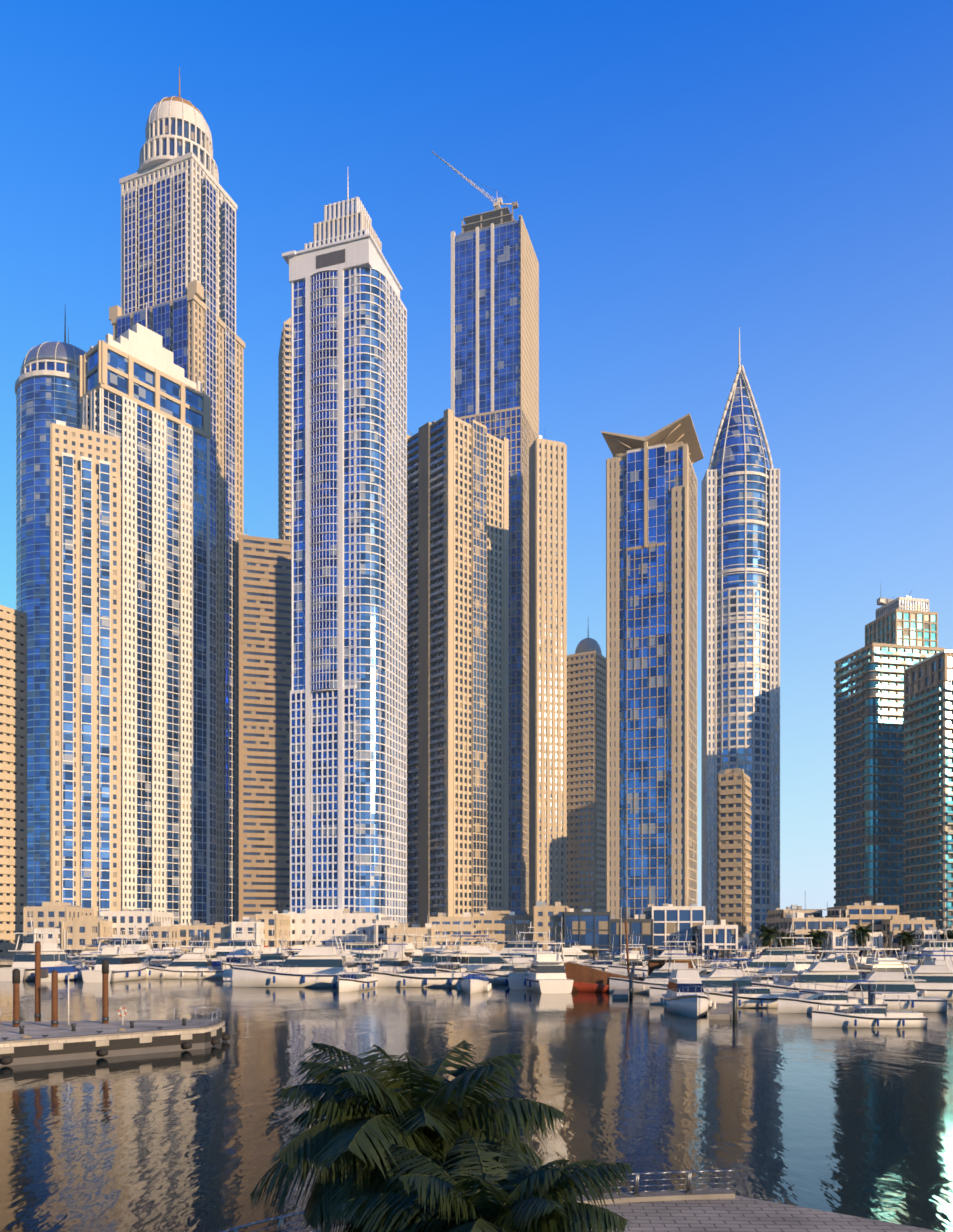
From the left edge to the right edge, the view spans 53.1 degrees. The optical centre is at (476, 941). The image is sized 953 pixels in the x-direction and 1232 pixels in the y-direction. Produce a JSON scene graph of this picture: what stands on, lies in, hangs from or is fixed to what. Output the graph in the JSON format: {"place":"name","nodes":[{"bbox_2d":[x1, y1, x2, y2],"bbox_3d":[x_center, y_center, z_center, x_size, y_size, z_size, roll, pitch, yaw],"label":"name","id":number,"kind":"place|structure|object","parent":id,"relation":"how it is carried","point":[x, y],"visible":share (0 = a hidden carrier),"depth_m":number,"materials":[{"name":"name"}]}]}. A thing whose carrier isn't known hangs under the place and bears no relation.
{"place":"outdoors","nodes":[
{"label":"outdoors","id":0,"kind":"place"},
{"bbox_2d":[109,67,244,924],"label":"skyscraper","id":1,"kind":"structure","parent":0,"point":[178,237],"depth_m":436.54,"materials":[{"name":"beige concrete"}]},
{"bbox_2d":[238,534,290,921],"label":"banded tower","id":2,"kind":"structure","parent":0,"point":[264,627],"depth_m":448.03,"materials":[{"name":"beige concrete"}]},
{"bbox_2d":[0,956,748,966],"bbox_3d":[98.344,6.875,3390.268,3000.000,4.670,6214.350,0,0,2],"label":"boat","id":3,"kind":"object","parent":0,"point":[6,961],"depth_m":289.59,"materials":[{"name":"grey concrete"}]},
{"bbox_2d":[0,605,26,955],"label":"skyscraper","id":4,"kind":"structure","parent":3,"relation":"on","point":[13,762],"depth_m":358.78,"materials":[{"name":"beige concrete"}]},
{"bbox_2d":[15,312,85,905],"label":"skyscraper","id":5,"kind":"structure","parent":3,"relation":"on","point":[47,383],"depth_m":483.73,"materials":[{"name":"glass"}]},
{"bbox_2d":[33,917,72,952],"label":"low-rise building","id":6,"kind":"structure","parent":3,"relation":"on","point":[48,938],"depth_m":294.95,"materials":[{"name":"concrete"}]},
{"bbox_2d":[23,902,93,942],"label":"low-rise building","id":7,"kind":"structure","parent":3,"relation":"on","point":[54,914],"depth_m":303.28,"materials":[{"name":"paint"}]},
{"bbox_2d":[48,415,120,915],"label":"skyscraper","id":8,"kind":"structure","parent":3,"relation":"on","point":[85,676],"depth_m":338.44,"materials":[{"name":"concrete"}]},
{"bbox_2d":[60,916,112,953],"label":"low-rise building","id":9,"kind":"structure","parent":3,"relation":"on","point":[79,932],"depth_m":294.66,"materials":[{"name":"concrete"}]},
{"bbox_2d":[100,909,173,937],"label":"low-rise building","id":10,"kind":"structure","parent":3,"relation":"on","point":[145,919],"depth_m":302.38,"materials":[{"name":"paint"}]},
{"bbox_2d":[79,302,210,924],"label":"stepped tower","id":11,"kind":"structure","parent":3,"relation":"on","point":[145,400],"depth_m":379.03,"materials":[{"name":"beige concrete"}]},
{"bbox_2d":[148,921,179,949],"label":"low-rise building","id":12,"kind":"structure","parent":3,"relation":"on","point":[163,931],"depth_m":298.15,"materials":[{"name":"concrete"}]},
{"bbox_2d":[171,914,222,953],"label":"low-rise building","id":13,"kind":"structure","parent":3,"relation":"on","point":[187,933],"depth_m":305.78,"materials":[{"name":"beige"}]},
{"bbox_2d":[209,914,238,948],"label":"low-rise building","id":14,"kind":"structure","parent":3,"relation":"on","point":[220,934],"depth_m":297.32,"materials":[{"name":"concrete"}]},
{"bbox_2d":[230,917,263,948],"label":"low-rise building","id":15,"kind":"structure","parent":3,"relation":"on","point":[253,923],"depth_m":293.05,"materials":[{"name":"paint"}]},
{"bbox_2d":[254,893,289,948],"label":"low-rise building","id":16,"kind":"structure","parent":3,"relation":"on","point":[279,923],"depth_m":301.09,"materials":[{"name":"beige"}]},
{"bbox_2d":[278,317,290,540],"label":"slim tower","id":17,"kind":"structure","parent":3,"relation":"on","point":[284,443],"depth_m":488.53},
{"bbox_2d":[278,908,386,948],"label":"low-rise building","id":18,"kind":"structure","parent":3,"relation":"on","point":[309,920],"depth_m":318.33,"materials":[{"name":"paint"}]},
{"bbox_2d":[282,173,406,922],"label":"skyscraper","id":19,"kind":"structure","parent":3,"relation":"on","point":[348,770],"depth_m":332.82,"materials":[{"name":"glass"}]},
{"bbox_2d":[375,917,398,947],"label":"low-rise building","id":20,"kind":"structure","parent":3,"relation":"on","point":[382,924],"depth_m":297.90,"materials":[{"name":"concrete"}]},
{"bbox_2d":[384,923,435,946],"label":"low-rise building","id":21,"kind":"structure","parent":3,"relation":"on","point":[423,931],"depth_m":295.34,"materials":[{"name":"beige"}]},
{"bbox_2d":[429,912,475,951],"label":"low-rise building","id":22,"kind":"structure","parent":3,"relation":"on","point":[444,923],"depth_m":298.80,"materials":[{"name":"concrete"}]},
{"bbox_2d":[407,408,508,926],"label":"tower apartments","id":23,"kind":"structure","parent":3,"relation":"on","point":[457,667],"depth_m":372.44,"materials":[{"name":"concrete"}]},
{"bbox_2d":[432,151,538,914],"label":"skyscraper","id":24,"kind":"structure","parent":3,"relation":"on","point":[494,325],"depth_m":452.05,"materials":[{"name":"blue glass"}]},
{"bbox_2d":[471,898,531,950],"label":"low-rise building","id":25,"kind":"structure","parent":3,"relation":"on","point":[504,925],"depth_m":303.20,"materials":[{"name":"concrete"}]},
{"bbox_2d":[532,892,568,953],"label":"low-rise building","id":26,"kind":"structure","parent":3,"relation":"on","point":[545,917],"depth_m":293.98,"materials":[{"name":"paint"}]},
{"bbox_2d":[567,627,605,911],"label":"domed tower","id":27,"kind":"structure","parent":3,"relation":"on","point":[586,775],"depth_m":467.36,"materials":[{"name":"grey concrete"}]},
{"bbox_2d":[563,908,610,959],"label":"low-rise building","id":28,"kind":"structure","parent":3,"relation":"on","point":[589,930],"depth_m":289.82,"materials":[{"name":"blue glass"}]},
{"bbox_2d":[611,910,652,958],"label":"low-rise building","id":29,"kind":"structure","parent":3,"relation":"on","point":[640,925],"depth_m":293.40,"materials":[{"name":"blue glass"}]},
{"bbox_2d":[601,413,703,918],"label":"skyscraper","id":30,"kind":"structure","parent":3,"relation":"on","point":[651,668],"depth_m":329.77,"materials":[{"name":"blue glass"}]},
{"bbox_2d":[643,904,704,959],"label":"low-rise building","id":31,"kind":"structure","parent":3,"relation":"on","point":[668,919],"depth_m":296.92,"materials":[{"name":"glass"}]},
{"bbox_2d":[697,920,737,960],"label":"low-rise building","id":32,"kind":"structure","parent":3,"relation":"on","point":[722,934],"depth_m":288.54,"materials":[{"name":"concrete"}]},
{"bbox_2d":[717,758,750,937],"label":"beige block","id":33,"kind":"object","parent":3,"relation":"on","point":[733,845],"visible":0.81,"depth_m":360.22,"materials":[{"name":"concrete"}]},
{"bbox_2d":[701,327,779,937],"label":"skyscraper","id":34,"kind":"structure","parent":3,"relation":"on","point":[740,603],"depth_m":417.45,"materials":[{"name":"blue glass"}]},
{"bbox_2d":[738,933,761,957],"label":"low-rise building","id":35,"kind":"structure","parent":3,"relation":"on","point":[744,943],"depth_m":292.10,"materials":[{"name":"concrete"}]},
{"bbox_2d":[757,924,780,946],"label":"palm","id":36,"kind":"object","parent":3,"relation":"on","point":[767,935],"visible":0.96,"depth_m":286.32,"materials":[{"name":"plant"}]},
{"bbox_2d":[766,905,823,928],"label":"low-rise building","id":37,"kind":"structure","parent":3,"relation":"on","point":[777,913],"depth_m":327.21,"materials":[{"name":"concrete"}]},
{"bbox_2d":[775,909,851,958],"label":"low-rise building","id":38,"kind":"structure","parent":3,"relation":"on","point":[804,926],"depth_m":300.52,"materials":[{"name":"paint"}]},
{"bbox_2d":[804,929,828,957],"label":"palm","id":39,"kind":"object","parent":3,"relation":"on","point":[818,936],"visible":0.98,"depth_m":286.31,"materials":[{"name":"plant"}]},
{"bbox_2d":[821,927,885,957],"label":"low-rise building","id":40,"kind":"structure","parent":3,"relation":"on","point":[851,942],"depth_m":289.14,"materials":[{"name":"concrete"}]},
{"bbox_2d":[849,923,871,954],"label":"palm","id":41,"kind":"object","parent":3,"relation":"on","point":[863,931],"visible":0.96,"depth_m":286.80,"materials":[{"name":"plant"}]},
{"bbox_2d":[825,901,900,931],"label":"low-rise building","id":42,"kind":"structure","parent":3,"relation":"on","point":[861,914],"depth_m":306.80,"materials":[{"name":"concrete"}]},
{"bbox_2d":[834,591,945,914],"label":"teal block","id":43,"kind":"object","parent":3,"relation":"on","point":[901,633],"visible":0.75,"depth_m":381.53,"materials":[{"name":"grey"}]},
{"bbox_2d":[895,930,916,951],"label":"palm","id":44,"kind":"object","parent":3,"relation":"on","point":[905,939],"visible":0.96,"depth_m":283.44,"materials":[{"name":"plant"}]},
{"bbox_2d":[878,915,935,955],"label":"low-rise building","id":45,"kind":"structure","parent":3,"relation":"on","point":[894,925],"depth_m":299.61,"materials":[{"name":"paint"}]},
{"bbox_2d":[903,650,952,929],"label":"teal block","id":46,"kind":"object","parent":3,"relation":"on","point":[928,791],"visible":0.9,"depth_m":341.67,"materials":[{"name":"glass"}]},
{"bbox_2d":[909,926,952,950],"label":"low-rise building","id":47,"kind":"structure","parent":3,"relation":"on","point":[923,934],"depth_m":289.23,"materials":[{"name":"paint"}]},
{"bbox_2d":[0,967,952,1231],"bbox_3d":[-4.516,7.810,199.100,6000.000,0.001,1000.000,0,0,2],"label":"water","id":48,"kind":"structure","parent":0,"point":[794,1109],"depth_m":47.41,"materials":[{"name":"teal liquid"}]},
{"bbox_2d":[0,914,84,980],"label":"cruiser boat","id":49,"kind":"object","parent":48,"relation":"on","point":[24,959],"visible":0.75,"depth_m":194.29,"materials":[{"name":"white plastic"}]},
{"bbox_2d":[41,951,85,981],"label":"open boat","id":50,"kind":"object","parent":48,"relation":"on","point":[74,971],"visible":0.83,"depth_m":188.09,"materials":[{"name":"plastic"}]},
{"bbox_2d":[65,920,160,955],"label":"yacht","id":51,"kind":"object","parent":48,"relation":"on","point":[137,941],"visible":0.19,"depth_m":287.30,"materials":[{"name":"white"}]},
{"bbox_2d":[0,941,229,1065],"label":"pier","id":52,"kind":"structure","parent":48,"relation":"in","point":[69,1040],"depth_m":67.93,"materials":[{"name":"grey concrete"}]},
{"bbox_2d":[81,916,150,982],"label":"cruiser boat","id":53,"kind":"object","parent":48,"relation":"on","point":[125,964],"visible":0.92,"depth_m":186.94,"materials":[{"name":"white plastic"}]},
{"bbox_2d":[124,925,156,955],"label":"cruiser boat","id":54,"kind":"object","parent":48,"relation":"on","point":[140,949],"visible":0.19,"depth_m":252.03,"materials":[{"name":"white"}]},
{"bbox_2d":[138,932,180,962],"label":"cruiser boat","id":55,"kind":"object","parent":48,"relation":"on","point":[154,954],"visible":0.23,"depth_m":236.32,"materials":[{"name":"white"}]},
{"bbox_2d":[145,930,222,978],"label":"cruiser boat","id":56,"kind":"object","parent":48,"relation":"on","point":[191,966],"visible":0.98,"depth_m":197.85,"materials":[{"name":"white plastic"}]},
{"bbox_2d":[188,932,221,961],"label":"cruiser boat","id":57,"kind":"object","parent":48,"relation":"on","point":[199,950],"visible":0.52,"depth_m":249.73,"materials":[{"name":"white"}]},
{"bbox_2d":[180,921,263,959],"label":"yacht","id":58,"kind":"object","parent":48,"relation":"on","point":[222,949],"visible":0.19,"depth_m":265.78,"materials":[{"name":"white"}]},
{"bbox_2d":[217,941,255,969],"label":"cruiser boat","id":59,"kind":"object","parent":48,"relation":"on","point":[238,960],"visible":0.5,"depth_m":220.16,"materials":[{"name":"white"}]},
{"bbox_2d":[222,942,253,980],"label":"sport boat","id":60,"kind":"object","parent":48,"relation":"on","point":[227,974],"visible":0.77,"depth_m":188.83,"materials":[{"name":"white"}]},
{"bbox_2d":[229,934,301,969],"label":"yacht","id":61,"kind":"object","parent":48,"relation":"on","point":[271,965],"visible":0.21,"depth_m":202.10,"materials":[{"name":"white"}]},
{"bbox_2d":[257,920,290,963],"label":"cruiser boat","id":62,"kind":"object","parent":48,"relation":"on","point":[273,953],"visible":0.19,"depth_m":209.90,"materials":[{"name":"white"}]},
{"bbox_2d":[232,910,372,987],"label":"cruiser boat","id":63,"kind":"object","parent":48,"relation":"on","point":[313,967],"visible":0.88,"depth_m":162.02,"materials":[{"name":"white plastic"}]},
{"bbox_2d":[320,919,361,971],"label":"cruiser boat","id":64,"kind":"object","parent":48,"relation":"on","point":[357,968],"visible":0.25,"depth_m":174.44,"materials":[{"name":"white"}]},
{"bbox_2d":[333,952,377,991],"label":"sport boat","id":65,"kind":"object","parent":48,"relation":"on","point":[352,981],"visible":1,"depth_m":151.33,"materials":[{"name":"white"}]},
{"bbox_2d":[341,925,383,960],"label":"yacht","id":66,"kind":"object","parent":48,"relation":"on","point":[369,953],"visible":0.12,"depth_m":258.24,"materials":[{"name":"white"}]},
{"bbox_2d":[378,928,413,972],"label":"cruiser boat","id":67,"kind":"object","parent":48,"relation":"on","point":[396,959],"visible":0.54,"depth_m":190.80,"materials":[{"name":"white"}]},
{"bbox_2d":[379,923,416,963],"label":"cruiser boat","id":68,"kind":"object","parent":48,"relation":"on","point":[407,953],"visible":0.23,"depth_m":236.10,"materials":[{"name":"white"}]},
{"bbox_2d":[369,930,470,986],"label":"sport boat","id":69,"kind":"object","parent":48,"relation":"on","point":[422,976],"visible":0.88,"depth_m":162.27,"materials":[{"name":"white plastic"}]},
{"bbox_2d":[421,915,450,965],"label":"cruiser boat","id":70,"kind":"object","parent":48,"relation":"on","point":[427,958],"visible":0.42,"depth_m":198.04,"materials":[{"name":"white"}]},
{"bbox_2d":[431,925,467,971],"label":"yacht","id":71,"kind":"object","parent":48,"relation":"on","point":[442,966],"visible":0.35,"depth_m":176.47,"materials":[{"name":"white"}]},
{"bbox_2d":[457,957,490,992],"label":"open boat","id":72,"kind":"object","parent":48,"relation":"on","point":[473,983],"visible":0.96,"depth_m":147.13,"materials":[{"name":"plastic"}]},
{"bbox_2d":[443,916,508,972],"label":"cruiser boat","id":73,"kind":"object","parent":48,"relation":"on","point":[484,956],"visible":0.27,"depth_m":186.60,"materials":[{"name":"white"}]},
{"bbox_2d":[465,937,538,983],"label":"cruiser boat","id":74,"kind":"object","parent":48,"relation":"on","point":[500,975],"visible":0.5,"depth_m":173.78,"materials":[{"name":"white"}]},
{"bbox_2d":[505,935,539,988],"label":"yacht","id":75,"kind":"object","parent":48,"relation":"on","point":[515,979],"visible":0.44,"depth_m":156.52,"materials":[{"name":"plastic"}]},
{"bbox_2d":[496,921,553,961],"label":"yacht","id":76,"kind":"object","parent":48,"relation":"on","point":[508,948],"visible":0.12,"depth_m":245.08,"materials":[{"name":"white"}]},
{"bbox_2d":[195,911,874,1019],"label":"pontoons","id":77,"kind":"object","parent":48,"relation":"in","point":[725,1011],"visible":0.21,"depth_m":104.85,"materials":[{"name":"concrete"}]},
{"bbox_2d":[524,929,573,992],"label":"cruiser boat","id":78,"kind":"object","parent":48,"relation":"on","point":[547,973],"visible":0.96,"depth_m":147.67,"materials":[{"name":"white plastic"}]},
{"bbox_2d":[553,930,611,963],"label":"cruiser boat","id":79,"kind":"object","parent":48,"relation":"on","point":[569,952],"visible":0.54,"depth_m":250.69,"materials":[{"name":"white"}]},
{"bbox_2d":[578,938,630,971],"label":"yacht","id":80,"kind":"object","parent":48,"relation":"on","point":[599,964],"visible":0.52,"depth_m":229.67,"materials":[{"name":"white"}]},
{"bbox_2d":[616,936,642,967],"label":"cruiser boat","id":81,"kind":"object","parent":48,"relation":"on","point":[633,958],"visible":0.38,"depth_m":204.76,"materials":[{"name":"white"}]},
{"bbox_2d":[565,921,695,991],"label":"wooden boat","id":82,"kind":"object","parent":48,"relation":"on","point":[586,978],"visible":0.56,"depth_m":146.93,"materials":[{"name":"brown wood"}]},
{"bbox_2d":[608,926,702,976],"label":"cruiser boat","id":83,"kind":"object","parent":48,"relation":"on","point":[642,971],"visible":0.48,"depth_m":189.12,"materials":[{"name":"white"}]},
{"bbox_2d":[609,940,703,993],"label":"cruiser boat","id":84,"kind":"object","parent":48,"relation":"on","point":[651,979],"visible":0.56,"depth_m":142.52,"materials":[{"name":"white"}]},
{"bbox_2d":[660,943,715,1017],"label":"cruiser boat","id":85,"kind":"object","parent":48,"relation":"on","point":[684,995],"visible":0.98,"depth_m":103.17,"materials":[{"name":"white plastic"}]},
{"bbox_2d":[650,939,759,1003],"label":"cruiser boat","id":86,"kind":"object","parent":48,"relation":"on","point":[723,977],"visible":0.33,"depth_m":117.02,"materials":[{"name":"white"}]},
{"bbox_2d":[704,952,798,1007],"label":"yacht","id":87,"kind":"object","parent":48,"relation":"on","point":[759,996],"visible":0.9,"depth_m":111.87,"materials":[{"name":"white plastic"}]},
{"bbox_2d":[699,923,819,978],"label":"yacht","id":88,"kind":"object","parent":48,"relation":"on","point":[776,958],"visible":0.44,"depth_m":178.87,"materials":[{"name":"white plastic"}]},
{"bbox_2d":[773,933,818,984],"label":"cruiser boat","id":89,"kind":"object","parent":48,"relation":"on","point":[794,968],"visible":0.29,"depth_m":135.09,"materials":[{"name":"white"}]},
{"bbox_2d":[751,926,870,992],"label":"cruiser boat","id":90,"kind":"object","parent":48,"relation":"on","point":[823,973],"visible":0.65,"depth_m":121.69,"materials":[{"name":"white plastic"}]},
{"bbox_2d":[778,963,887,1013],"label":"yacht","id":91,"kind":"object","parent":48,"relation":"on","point":[817,1001],"visible":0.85,"depth_m":103.23,"materials":[{"name":"white plastic"}]},
{"bbox_2d":[812,975,927,1027],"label":"sport boat","id":92,"kind":"object","parent":48,"relation":"on","point":[867,1016],"visible":0.98,"depth_m":86.27,"materials":[{"name":"white plastic"}]},
{"bbox_2d":[799,936,947,1011],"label":"cruiser boat","id":93,"kind":"object","parent":48,"relation":"on","point":[895,982],"visible":0.65,"depth_m":106.38,"materials":[{"name":"white plastic"}]},
{"bbox_2d":[854,932,912,979],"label":"cruiser boat","id":94,"kind":"object","parent":48,"relation":"on","point":[889,966],"visible":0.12,"depth_m":155.07,"materials":[{"name":"white"}]},
{"bbox_2d":[860,937,952,999],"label":"cruiser boat","id":95,"kind":"object","parent":48,"relation":"on","point":[938,982],"visible":0.33,"depth_m":126.82,"materials":[{"name":"white plastic"}]},
{"bbox_2d":[868,919,952,965],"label":"yacht","id":96,"kind":"object","parent":48,"relation":"on","point":[924,946],"visible":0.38,"depth_m":217.84,"materials":[{"name":"white"}]},
{"bbox_2d":[915,920,952,964],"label":"cruiser boat","id":97,"kind":"object","parent":48,"relation":"on","point":[948,958],"visible":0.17,"depth_m":179.11,"materials":[{"name":"white"}]},
{"bbox_2d":[915,938,952,970],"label":"cruiser boat","id":98,"kind":"object","parent":48,"relation":"on","point":[938,962],"visible":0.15,"depth_m":139.72,"materials":[{"name":"white"}]},
{"bbox_2d":[0,0,952,917],"label":"sky","id":99,"kind":"structure","parent":0,"point":[682,175],"materials":[{"name":"blue"}]},
{"bbox_2d":[529,432,566,914],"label":"tower slab","id":100,"kind":"structure","parent":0,"point":[547,671],"depth_m":424.18,"materials":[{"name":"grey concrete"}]},
{"bbox_2d":[317,1189,941,1231],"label":"promenade","id":101,"kind":"structure","parent":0,"point":[722,1210],"depth_m":23.69,"materials":[{"name":"concrete"}]},
{"bbox_2d":[249,1040,564,1231],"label":"palm","id":102,"kind":"object","parent":101,"relation":"on","point":[372,1115],"visible":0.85,"depth_m":15.66,"materials":[{"name":"green plant"}]},
{"bbox_2d":[220,1169,733,1231],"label":"railing","id":103,"kind":"object","parent":101,"relation":"on","point":[635,1193],"visible":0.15,"depth_m":25.02,"materials":[{"name":"grey"}]},
{"bbox_2d":[340,1131,633,1231],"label":"palm","id":104,"kind":"object","parent":101,"relation":"on","point":[533,1201],"visible":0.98,"depth_m":13.10,"materials":[{"name":"green plant"}]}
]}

